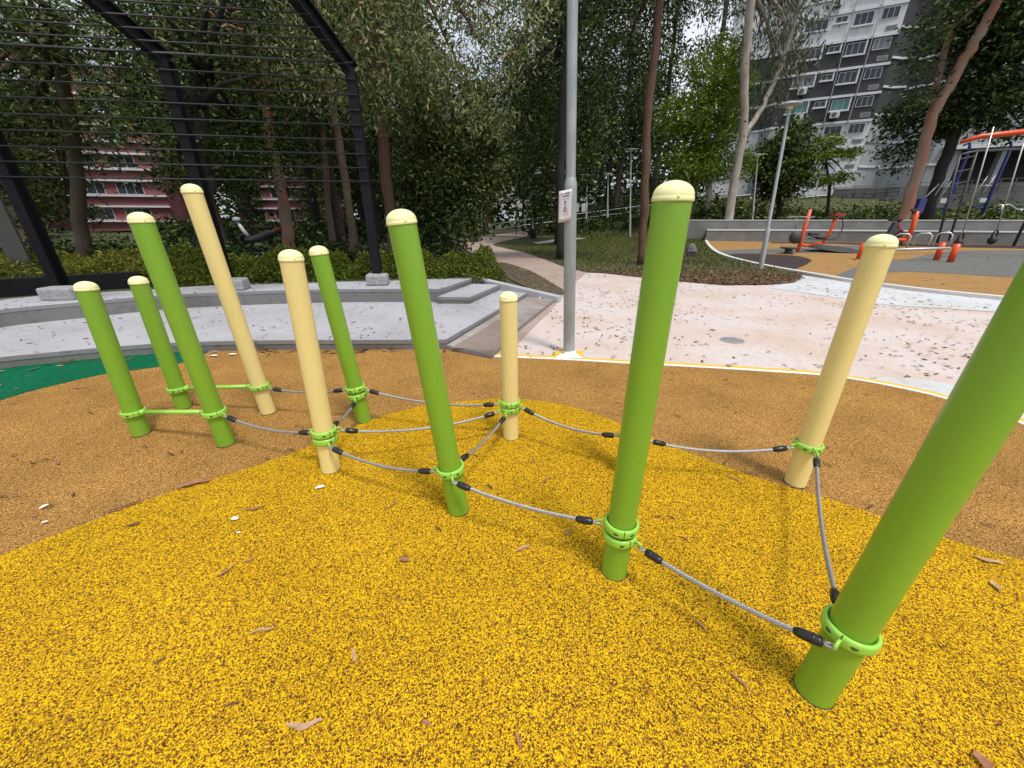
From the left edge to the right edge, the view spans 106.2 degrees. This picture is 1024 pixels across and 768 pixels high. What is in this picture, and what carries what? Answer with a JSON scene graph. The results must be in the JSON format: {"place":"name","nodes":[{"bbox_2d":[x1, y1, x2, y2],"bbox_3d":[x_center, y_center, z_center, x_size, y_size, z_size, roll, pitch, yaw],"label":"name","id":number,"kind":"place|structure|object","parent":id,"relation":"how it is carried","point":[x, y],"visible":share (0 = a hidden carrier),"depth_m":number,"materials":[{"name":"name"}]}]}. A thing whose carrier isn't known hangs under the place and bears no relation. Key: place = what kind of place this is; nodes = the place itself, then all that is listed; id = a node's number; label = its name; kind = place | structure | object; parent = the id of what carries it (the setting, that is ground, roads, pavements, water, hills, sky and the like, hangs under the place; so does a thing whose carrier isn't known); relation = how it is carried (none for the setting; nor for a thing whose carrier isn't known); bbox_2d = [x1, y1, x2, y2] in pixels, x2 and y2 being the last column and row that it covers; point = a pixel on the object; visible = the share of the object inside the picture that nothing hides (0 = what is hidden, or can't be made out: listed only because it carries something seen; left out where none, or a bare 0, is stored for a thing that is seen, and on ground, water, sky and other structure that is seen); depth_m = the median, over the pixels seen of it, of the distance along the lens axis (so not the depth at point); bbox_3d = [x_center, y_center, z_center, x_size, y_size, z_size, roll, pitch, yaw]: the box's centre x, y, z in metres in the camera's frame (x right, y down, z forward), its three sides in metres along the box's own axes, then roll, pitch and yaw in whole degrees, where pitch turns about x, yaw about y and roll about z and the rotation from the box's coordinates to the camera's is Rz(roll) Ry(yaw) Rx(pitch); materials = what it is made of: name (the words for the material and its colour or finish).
{"place":"outdoors","nodes":[
{"label":"outdoors","id":0,"kind":"place"},
{"bbox_2d":[0,0,736,219],"label":"sky","id":1,"kind":"structure","parent":0,"point":[688,34],"materials":[{"name":"white"}]},
{"bbox_2d":[0,198,1003,299],"bbox_3d":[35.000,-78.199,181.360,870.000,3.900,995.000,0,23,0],"label":"ground","id":2,"kind":"structure","parent":0,"point":[523,241],"depth_m":38.99,"materials":[{"name":"green plant"}]},
{"bbox_2d":[0,200,38,277],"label":"sign panel","id":3,"kind":"object","parent":2,"relation":"on","point":[12,244],"visible":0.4,"depth_m":8.85,"materials":[{"name":"grey paint"}]},
{"bbox_2d":[0,0,123,250],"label":"woodland tree","id":4,"kind":"object","parent":2,"relation":"on","point":[13,213],"visible":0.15,"depth_m":17.17,"materials":[{"name":"plant"}]},
{"bbox_2d":[0,271,153,297],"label":"planter kerb","id":5,"kind":"structure","parent":2,"relation":"on","point":[18,287],"depth_m":8.57,"materials":[{"name":"black paint"}]},
{"bbox_2d":[0,0,193,260],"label":"shade tree","id":6,"kind":"object","parent":2,"relation":"on","point":[77,211],"visible":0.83,"depth_m":9.88,"materials":[{"name":"green plant"}]},
{"bbox_2d":[11,57,189,230],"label":"apartment block","id":7,"kind":"structure","parent":2,"relation":"on","point":[125,200],"depth_m":46.11,"materials":[{"name":"red paint"}]},
{"bbox_2d":[0,246,234,283],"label":"ground cover","id":8,"kind":"object","parent":2,"relation":"on","point":[100,262],"visible":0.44,"depth_m":9.23,"materials":[{"name":"green plant"}]},
{"bbox_2d":[50,0,255,182],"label":"woodland tree","id":9,"kind":"object","parent":2,"relation":"on","point":[148,91],"visible":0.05,"depth_m":21.27,"materials":[{"name":"green plant"}]},
{"bbox_2d":[24,0,307,249],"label":"woodland tree","id":10,"kind":"object","parent":2,"relation":"on","point":[155,75],"visible":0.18,"depth_m":15.48,"materials":[{"name":"green plant"}]},
{"bbox_2d":[0,0,381,285],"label":"trellis canopy","id":11,"kind":"object","parent":2,"relation":"on","point":[113,14],"visible":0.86,"depth_m":5.96,"materials":[{"name":"metal"}]},
{"bbox_2d":[0,227,387,266],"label":"undergrowth","id":12,"kind":"object","parent":2,"relation":"on","point":[98,245],"visible":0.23,"depth_m":15.07,"materials":[{"name":"green plant"}]},
{"bbox_2d":[74,0,317,259],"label":"banyan tree","id":13,"kind":"object","parent":2,"relation":"on","point":[197,79],"visible":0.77,"depth_m":10.32,"materials":[{"name":"green plant"}]},
{"bbox_2d":[92,0,345,249],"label":"gum tree","id":14,"kind":"object","parent":2,"relation":"on","point":[287,226],"visible":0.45,"depth_m":11.31,"materials":[{"name":"green plant"}]},
{"bbox_2d":[232,217,282,248],"bbox_3d":[-10.386,-6.217,15.831,1.940,1.230,0.340,0,23,0],"label":"motorcycle","id":15,"kind":"object","parent":2,"relation":"on","point":[270,233],"visible":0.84,"depth_m":15.77,"materials":[{"name":"black metal"}]},
{"bbox_2d":[208,81,346,228],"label":"apartment block","id":16,"kind":"structure","parent":2,"relation":"on","point":[271,207],"depth_m":55.20,"materials":[{"name":"red paint"}]},
{"bbox_2d":[0,274,560,368],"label":"seating steps","id":17,"kind":"structure","parent":2,"relation":"on","point":[266,308],"depth_m":5.62,"materials":[{"name":"concrete"}]},
{"bbox_2d":[36,285,77,300],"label":"stone block","id":18,"kind":"structure","parent":17,"relation":"on","point":[58,293],"depth_m":5.83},
{"bbox_2d":[185,0,385,258],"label":"gum tree","id":19,"kind":"object","parent":2,"relation":"on","point":[346,189],"visible":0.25,"depth_m":13.41,"materials":[{"name":"green plant"}]},
{"bbox_2d":[208,0,376,234],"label":"woodland tree","id":20,"kind":"object","parent":2,"relation":"on","point":[311,203],"visible":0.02,"depth_m":33.33,"materials":[{"name":"green plant"}]},
{"bbox_2d":[131,196,465,247],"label":"undergrowth","id":21,"kind":"object","parent":2,"relation":"on","point":[173,230],"visible":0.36,"depth_m":26.16,"materials":[{"name":"green plant"}]},
{"bbox_2d":[285,111,325,220],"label":"woodland tree","id":22,"kind":"object","parent":2,"relation":"on","point":[303,194],"visible":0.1,"depth_m":52.16,"materials":[{"name":"green plant"}]},
{"bbox_2d":[167,0,462,248],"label":"woodland tree","id":23,"kind":"object","parent":2,"relation":"on","point":[338,220],"visible":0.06,"depth_m":17.02,"materials":[{"name":"green plant"}]},
{"bbox_2d":[232,3,400,246],"bbox_3d":[-8.725,-11.265,17.274,8.699,10.134,6.271,7,24,15],"label":"gum tree","id":24,"kind":"object","parent":2,"relation":"on","point":[328,209],"visible":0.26,"depth_m":17.59,"materials":[{"name":"green plant"}]},
{"bbox_2d":[141,243,506,288],"bbox_3d":[-3.472,-2.505,8.263,7.180,1.104,1.756,-4,24,-10],"label":"hedge","id":25,"kind":"object","parent":2,"relation":"on","point":[261,269],"visible":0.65,"depth_m":7.82,"materials":[{"name":"green plant"}]},
{"bbox_2d":[270,4,392,226],"bbox_3d":[-13.598,-20.080,29.528,8.619,16.686,7.944,-2,23,-5],"label":"woodland tree","id":26,"kind":"object","parent":2,"relation":"on","point":[338,171],"visible":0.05,"depth_m":29.62,"materials":[{"name":"green plant"}]},
{"bbox_2d":[282,4,395,230],"bbox_3d":[-11.553,-17.552,27.075,7.669,13.965,7.068,19,30,37],"label":"woodland tree","id":27,"kind":"object","parent":2,"relation":"on","point":[357,197],"visible":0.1,"depth_m":27.93,"materials":[{"name":"green plant"}]},
{"bbox_2d":[268,0,447,243],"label":"woodland tree","id":28,"kind":"object","parent":2,"relation":"on","point":[373,176],"visible":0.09,"depth_m":21.21,"materials":[{"name":"green plant"}]},
{"bbox_2d":[15,75,703,228],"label":"wood","id":29,"kind":"object","parent":2,"relation":"on","point":[498,215],"visible":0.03,"depth_m":62.15,"materials":[{"name":"green plant"}]},
{"bbox_2d":[326,0,464,211],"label":"woodland tree","id":30,"kind":"object","parent":2,"relation":"on","point":[400,142],"visible":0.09,"depth_m":22.88,"materials":[{"name":"green plant"}]},
{"bbox_2d":[236,0,566,252],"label":"gum tree","id":31,"kind":"object","parent":2,"relation":"on","point":[373,63],"visible":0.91,"depth_m":9.60,"materials":[{"name":"green plant"}]},
{"bbox_2d":[375,64,526,257],"bbox_3d":[-2.083,-7.264,13.095,4.633,6.127,4.241,11,26,25],"label":"climber covered tree","id":32,"kind":"object","parent":2,"relation":"on","point":[442,146],"visible":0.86,"depth_m":12.62,"materials":[{"name":"green plant"}]},
{"bbox_2d":[0,349,1023,559],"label":"ochre rubber surface","id":33,"kind":"object","parent":2,"relation":"on","point":[878,432],"visible":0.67,"depth_m":3.00,"materials":[{"name":"rubber"}]},
{"bbox_2d":[0,351,208,399],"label":"green rubber surface","id":34,"kind":"object","parent":33,"relation":"on","point":[17,380],"visible":0.7,"depth_m":4.08,"materials":[{"name":"rubber"}]},
{"bbox_2d":[73,281,151,437],"bbox_3d":[-2.811,-0.106,2.728,0.155,1.210,0.159,0,23,0],"label":"balance post","id":35,"kind":"object","parent":33,"relation":"on","point":[96,315],"visible":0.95,"depth_m":2.67,"materials":[{"name":"green"}]},
{"bbox_2d":[128,276,192,409],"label":"balance post","id":36,"kind":"object","parent":33,"relation":"on","point":[144,298],"visible":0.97,"depth_m":3.07,"materials":[{"name":"green"}]},
{"bbox_2d":[126,212,235,447],"bbox_3d":[-2.089,-0.232,2.501,0.168,1.620,0.154,-12,26,-25],"label":"balance post","id":37,"kind":"object","parent":33,"relation":"on","point":[150,245],"visible":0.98,"depth_m":2.39,"materials":[{"name":"green"}]},
{"bbox_2d":[180,184,276,414],"bbox_3d":[-2.088,-0.502,2.908,0.205,1.798,0.152,-16,28,-32],"label":"balance post","id":38,"kind":"object","parent":33,"relation":"on","point":[205,229],"visible":0.98,"depth_m":2.79,"materials":[{"name":"yellow plastic"}]},
{"bbox_2d":[0,398,1023,767],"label":"yellow rubber surface","id":39,"kind":"object","parent":33,"relation":"on","point":[472,636],"visible":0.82,"depth_m":1.54,"materials":[{"name":"rubber"}]},
{"bbox_2d":[278,249,341,473],"bbox_3d":[-1.169,-0.034,2.268,0.195,1.438,0.168,13,27,29],"label":"balance post","id":40,"kind":"object","parent":39,"relation":"on","point":[324,433],"visible":0.98,"depth_m":2.17,"materials":[{"name":"yellow plastic"}]},
{"bbox_2d":[328,446,434,474],"bbox_3d":[-0.769,0.443,2.217,0.775,0.088,0.036,10,25,21],"label":"wire rope","id":41,"kind":"object","parent":40,"relation":"attached to","point":[339,451],"visible":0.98,"depth_m":2.22,"materials":[{"name":"grey paint"}]},
{"bbox_2d":[340,411,498,433],"bbox_3d":[-0.596,0.269,2.617,1.058,0.098,0.036,-7,24,-17],"label":"wire rope","id":42,"kind":"object","parent":40,"relation":"attached to","point":[355,430],"visible":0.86,"depth_m":2.58,"materials":[{"name":"grey paint"}]},
{"bbox_2d":[309,245,371,423],"bbox_3d":[-1.236,-0.270,2.844,0.225,1.423,0.173,-15,28,-32],"label":"balance post","id":43,"kind":"object","parent":39,"relation":"on","point":[355,388],"visible":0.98,"depth_m":2.76,"materials":[{"name":"green"}]},
{"bbox_2d":[386,209,468,516],"bbox_3d":[-0.363,0.051,1.844,0.271,1.623,0.185,-8,24,-18],"label":"balance post","id":44,"kind":"object","parent":39,"relation":"on","point":[401,224],"visible":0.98,"depth_m":1.72,"materials":[{"name":"green"}]},
{"bbox_2d":[451,480,600,524],"bbox_3d":[0.041,0.569,1.838,0.759,0.050,0.036,9,25,21],"label":"wire rope","id":45,"kind":"object","parent":44,"relation":"attached to","point":[578,519],"visible":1,"depth_m":1.82,"materials":[{"name":"grey paint"}]},
{"bbox_2d":[496,291,522,440],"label":"balance post","id":46,"kind":"object","parent":39,"relation":"on","point":[510,404],"visible":1,"depth_m":2.61,"materials":[{"name":"yellow plastic"}]},
{"bbox_2d":[597,180,694,581],"bbox_3d":[0.474,0.170,1.473,0.157,1.688,0.172,-10,25,-22],"label":"balance post","id":47,"kind":"object","parent":39,"relation":"on","point":[672,201],"visible":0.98,"depth_m":1.33,"materials":[{"name":"green metal"}]},
{"bbox_2d":[793,260,1023,709],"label":"balance post","id":48,"kind":"object","parent":39,"relation":"on","point":[980,414],"visible":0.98,"depth_m":0.97,"materials":[{"name":"green metal"}]},
{"bbox_2d":[638,546,837,650],"bbox_3d":[0.762,0.755,1.407,0.036,0.122,0.659,-20,30,-38],"label":"wire rope","id":49,"kind":"object","parent":48,"relation":"attached to","point":[812,638],"visible":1,"depth_m":1.33,"materials":[{"name":"grey paint"}]},
{"bbox_2d":[813,455,839,603],"bbox_3d":[1.417,0.598,1.748,0.036,0.097,1.169,15,27,31],"label":"wire rope","id":50,"kind":"object","parent":48,"relation":"attached to","point":[834,592],"visible":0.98,"depth_m":1.66,"materials":[{"name":"grey paint"}]},
{"bbox_2d":[496,354,1023,421],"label":"painted line","id":51,"kind":"object","parent":33,"relation":"on","point":[940,394],"visible":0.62,"depth_m":4.22,"materials":[{"name":"yellow paint"}]},
{"bbox_2d":[783,234,898,488],"bbox_3d":[1.749,-0.010,2.111,0.158,1.516,0.148,-19,30,-37],"label":"balance post","id":52,"kind":"object","parent":33,"relation":"on","point":[878,252],"visible":0.98,"depth_m":2.01,"materials":[{"name":"yellow plastic"}]},
{"bbox_2d":[460,231,586,289],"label":"footpath","id":53,"kind":"structure","parent":2,"relation":"on","point":[546,269],"depth_m":15.55,"materials":[{"name":"concrete"}]},
{"bbox_2d":[499,262,563,294],"bbox_3d":[0.248,-3.234,11.333,1.005,0.001,7.056,-4,24,-10],"label":"soil apron","id":54,"kind":"object","parent":53,"relation":"on","point":[539,286],"visible":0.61,"depth_m":10.35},
{"bbox_2d":[486,22,581,237],"bbox_3d":[1.607,-19.263,30.410,7.850,14.485,8.518,-5,24,-11],"label":"woodland tree","id":55,"kind":"object","parent":2,"relation":"on","point":[532,231],"visible":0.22,"depth_m":30.89,"materials":[{"name":"green plant"}]},
{"bbox_2d":[576,60,623,209],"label":"woodland tree","id":56,"kind":"object","parent":2,"relation":"on","point":[600,175],"visible":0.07,"depth_m":49.52,"materials":[{"name":"green plant"}]},
{"bbox_2d":[576,22,686,220],"bbox_3d":[10.511,-24.844,37.397,13.928,16.671,11.280,2,23,5],"label":"woodland tree","id":57,"kind":"object","parent":2,"relation":"on","point":[616,145],"visible":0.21,"depth_m":36.50,"materials":[{"name":"green plant"}]},
{"bbox_2d":[518,171,749,236],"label":"undergrowth","id":58,"kind":"object","parent":2,"relation":"on","point":[616,217],"visible":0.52,"depth_m":38.80,"materials":[{"name":"green plant"}]},
{"bbox_2d":[597,0,703,215],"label":"gum tree","id":59,"kind":"object","parent":2,"relation":"on","point":[619,175],"visible":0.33,"depth_m":35.16,"materials":[{"name":"green plant"}]},
{"bbox_2d":[622,68,679,189],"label":"woodland tree","id":60,"kind":"object","parent":2,"relation":"on","point":[640,169],"visible":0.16,"depth_m":49.53,"materials":[{"name":"green plant"}]},
{"bbox_2d":[624,0,727,191],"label":"gum tree","id":61,"kind":"object","parent":2,"relation":"on","point":[655,172],"visible":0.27,"depth_m":39.98,"materials":[{"name":"plant"}]},
{"bbox_2d":[576,194,841,238],"bbox_3d":[46.546,-19.872,44.820,86.027,4.344,23.475,-5,24,-11],"label":"hedge","id":62,"kind":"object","parent":2,"relation":"on","point":[617,233],"depth_m":39.40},
{"bbox_2d":[651,18,771,218],"bbox_3d":[15.786,-19.728,30.560,10.349,14.402,6.876,0,23,0],"label":"bright green tree","id":63,"kind":"object","parent":2,"relation":"on","point":[702,158],"visible":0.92,"depth_m":29.68,"materials":[{"name":"green plant"}]},
{"bbox_2d":[677,0,778,200],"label":"gum tree","id":64,"kind":"object","parent":2,"relation":"on","point":[723,25],"visible":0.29,"depth_m":35.88,"materials":[{"name":"plant"}]},
{"bbox_2d":[704,199,768,219],"bbox_3d":[18.639,-14.227,31.774,5.777,2.073,3.021,0,23,0],"label":"shrub","id":65,"kind":"object","parent":2,"relation":"on","point":[716,210],"visible":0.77,"depth_m":31.16,"materials":[{"name":"green plant"}]},
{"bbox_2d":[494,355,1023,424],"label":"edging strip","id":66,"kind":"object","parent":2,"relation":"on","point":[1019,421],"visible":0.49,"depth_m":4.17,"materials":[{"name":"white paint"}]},
{"bbox_2d":[673,0,844,219],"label":"pale gum tree","id":67,"kind":"object","parent":2,"relation":"on","point":[752,6],"visible":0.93,"depth_m":27.65,"materials":[{"name":"green plant"}]},
{"bbox_2d":[742,109,828,218],"bbox_3d":[24.083,-19.619,34.655,7.380,8.850,6.256,0,23,0],"label":"round leafy tree","id":68,"kind":"object","parent":2,"relation":"on","point":[765,179],"visible":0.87,"depth_m":33.51,"materials":[{"name":"green plant"}]},
{"bbox_2d":[786,128,870,219],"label":"layered young tree","id":69,"kind":"object","parent":2,"relation":"on","point":[829,144],"visible":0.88,"depth_m":32.45,"materials":[{"name":"green plant"}]},
{"bbox_2d":[686,220,1023,239],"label":"terrace wall","id":70,"kind":"structure","parent":2,"relation":"on","point":[697,229],"depth_m":28.33,"materials":[{"name":"concrete"}]},
{"bbox_2d":[698,189,1023,219],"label":"undergrowth","id":71,"kind":"object","parent":2,"relation":"on","point":[991,213],"visible":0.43,"depth_m":36.10,"materials":[{"name":"green plant"}]},
{"bbox_2d":[703,0,1023,197],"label":"apartment block","id":72,"kind":"structure","parent":2,"relation":"on","point":[850,91],"depth_m":47.09,"materials":[{"name":"white paint"}]},
{"bbox_2d":[705,229,1023,244],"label":"terrace wall","id":73,"kind":"structure","parent":2,"relation":"on","point":[970,237],"depth_m":26.90,"materials":[{"name":"concrete"}]},
{"bbox_2d":[708,241,1023,294],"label":"orange rubber surface","id":74,"kind":"object","parent":2,"relation":"on","point":[835,263],"visible":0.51,"depth_m":12.23,"materials":[{"name":"rubber"}]},
{"bbox_2d":[727,254,811,268],"bbox_3d":[10.522,-4.841,15.087,3.188,0.001,6.750,5,24,13],"label":"dark rubber surface","id":75,"kind":"object","parent":74,"relation":"on","point":[790,261],"visible":0.84,"depth_m":15.51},
{"bbox_2d":[718,245,859,253],"bbox_3d":[16.505,-7.177,20.530,14.344,0.001,3.581,-10,25,-21],"label":"grey rubber surface","id":76,"kind":"object","parent":74,"relation":"on","point":[777,250],"visible":0.5,"depth_m":19.92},
{"bbox_2d":[788,209,845,251],"bbox_3d":[14.650,-7.410,18.657,2.518,1.927,0.788,-3,23,-6],"label":"elliptical trainer","id":77,"kind":"object","parent":76,"relation":"on","point":[795,237],"visible":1,"depth_m":18.61,"materials":[{"name":"orange metal"}]},
{"bbox_2d":[705,240,1003,299],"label":"kerb","id":78,"kind":"structure","parent":74,"relation":"on","point":[935,291],"depth_m":9.11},
{"bbox_2d":[771,242,1023,248],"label":"dark rubber surface","id":79,"kind":"object","parent":74,"relation":"on","point":[978,246],"visible":0.67,"depth_m":23.76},
{"bbox_2d":[936,148,1023,245],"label":"ladder frame","id":80,"kind":"object","parent":79,"relation":"on","point":[959,158],"visible":0.99,"depth_m":21.98,"materials":[{"name":"grey paint"}]},
{"bbox_2d":[886,209,923,245],"bbox_3d":[22.050,-8.843,21.779,1.595,1.950,0.286,0,23,0],"label":"exercise bike","id":81,"kind":"object","parent":74,"relation":"on","point":[894,229],"visible":0.77,"depth_m":21.72,"materials":[{"name":"orange metal"}]},
{"bbox_2d":[836,250,1023,278],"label":"grey rubber surface","id":82,"kind":"object","parent":74,"relation":"on","point":[967,262],"visible":0.7,"depth_m":13.79,"materials":[{"name":"rubber"}]},
{"bbox_2d":[856,232,961,262],"bbox_3d":[15.459,-5.434,15.160,2.900,1.045,1.096,9,25,21],"label":"push up bar","id":83,"kind":"object","parent":82,"relation":"on","point":[940,248],"visible":0.82,"depth_m":14.79,"materials":[{"name":"orange metal"}]},
{"bbox_2d":[953,127,1023,245],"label":"pendulum gym","id":84,"kind":"object","parent":82,"relation":"on","point":[992,239],"visible":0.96,"depth_m":15.34,"materials":[{"name":"orange metal"}]},
{"bbox_2d":[832,182,1023,213],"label":"retaining wall","id":85,"kind":"structure","parent":2,"relation":"on","point":[923,190],"depth_m":39.82,"materials":[{"name":"concrete"}]},
{"bbox_2d":[882,0,1002,219],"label":"peeling gum tree","id":86,"kind":"object","parent":2,"relation":"on","point":[936,100],"visible":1,"depth_m":24.76,"materials":[{"name":"orange plant"}]},
{"bbox_2d":[865,0,1023,219],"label":"dark leafy tree","id":87,"kind":"object","parent":2,"relation":"on","point":[983,100],"visible":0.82,"depth_m":25.61,"materials":[{"name":"green plant"}]},
{"bbox_2d":[971,141,1012,213],"bbox_3d":[35.527,-15.171,28.451,1.436,4.802,0.814,0,23,0],"label":"exercise station","id":88,"kind":"object","parent":2,"relation":"on","point":[985,201],"visible":0.88,"depth_m":28.48,"materials":[{"name":"blue metal"}]},
{"bbox_2d":[505,212,800,284],"bbox_3d":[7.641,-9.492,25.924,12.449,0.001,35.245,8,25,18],"label":"grass bank","id":89,"kind":"structure","parent":0,"point":[712,267],"depth_m":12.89,"materials":[{"name":"plant"}]},
{"bbox_2d":[449,0,634,259],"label":"gum tree","id":90,"kind":"object","parent":89,"relation":"on","point":[559,54],"visible":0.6,"depth_m":13.47,"materials":[{"name":"green plant"}]},
{"bbox_2d":[484,0,648,174],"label":"woodland tree","id":91,"kind":"object","parent":89,"relation":"on","point":[603,125],"visible":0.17,"depth_m":23.51,"materials":[{"name":"green plant"}]},
{"bbox_2d":[503,0,641,244],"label":"woodland tree","id":92,"kind":"object","parent":89,"relation":"on","point":[540,207],"visible":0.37,"depth_m":21.05,"materials":[{"name":"green plant"}]},
{"bbox_2d":[519,0,731,264],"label":"gum tree","id":93,"kind":"object","parent":89,"relation":"on","point":[656,21],"visible":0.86,"depth_m":12.52,"materials":[{"name":"green plant"}]},
{"bbox_2d":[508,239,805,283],"bbox_3d":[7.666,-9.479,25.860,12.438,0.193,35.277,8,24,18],"label":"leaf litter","id":94,"kind":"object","parent":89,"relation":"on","point":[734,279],"visible":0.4,"depth_m":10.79,"materials":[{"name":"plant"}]},
{"bbox_2d":[758,101,802,268],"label":"lamp post","id":95,"kind":"object","parent":89,"relation":"on","point":[789,105],"visible":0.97,"depth_m":11.55,"materials":[{"name":"metal"}]},
{"bbox_2d":[518,273,1023,418],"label":"pavement","id":96,"kind":"structure","parent":0,"point":[780,336],"depth_m":5.65,"materials":[{"name":"concrete"}]},
{"bbox_2d":[562,0,577,353],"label":"lamp pole","id":97,"kind":"object","parent":96,"relation":"on","point":[570,226],"visible":0.88,"depth_m":3.94,"materials":[{"name":"metal"}]},
{"bbox_2d":[558,189,571,222],"bbox_3d":[0.552,-1.851,4.003,0.138,0.324,0.015,4,24,9],"label":"paper notice","id":98,"kind":"object","parent":97,"relation":"attached to","point":[565,203],"visible":1,"depth_m":4.00,"materials":[{"name":"grey"}]},
{"bbox_2d":[518,274,987,377],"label":"leaf litter","id":99,"kind":"object","parent":96,"relation":"on","point":[793,325],"visible":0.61,"depth_m":5.79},
{"bbox_2d":[769,275,1000,311],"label":"pale pavement","id":100,"kind":"structure","parent":0,"point":[910,298],"depth_m":8.11,"materials":[{"name":"concrete"}]},
{"bbox_2d":[869,377,953,395],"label":"pale pavement","id":101,"kind":"structure","parent":0,"point":[940,387],"depth_m":3.81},
{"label":"balance post","id":102,"kind":"object","parent":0,"visible":0},
{"bbox_2d":[650,439,792,452],"bbox_3d":[1.248,0.383,2.327,0.836,0.071,0.036,2,23,6],"label":"wire rope","id":103,"kind":"object","parent":102,"relation":"attached to","point":[783,448],"visible":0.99,"depth_m":2.33,"materials":[{"name":"grey paint"}]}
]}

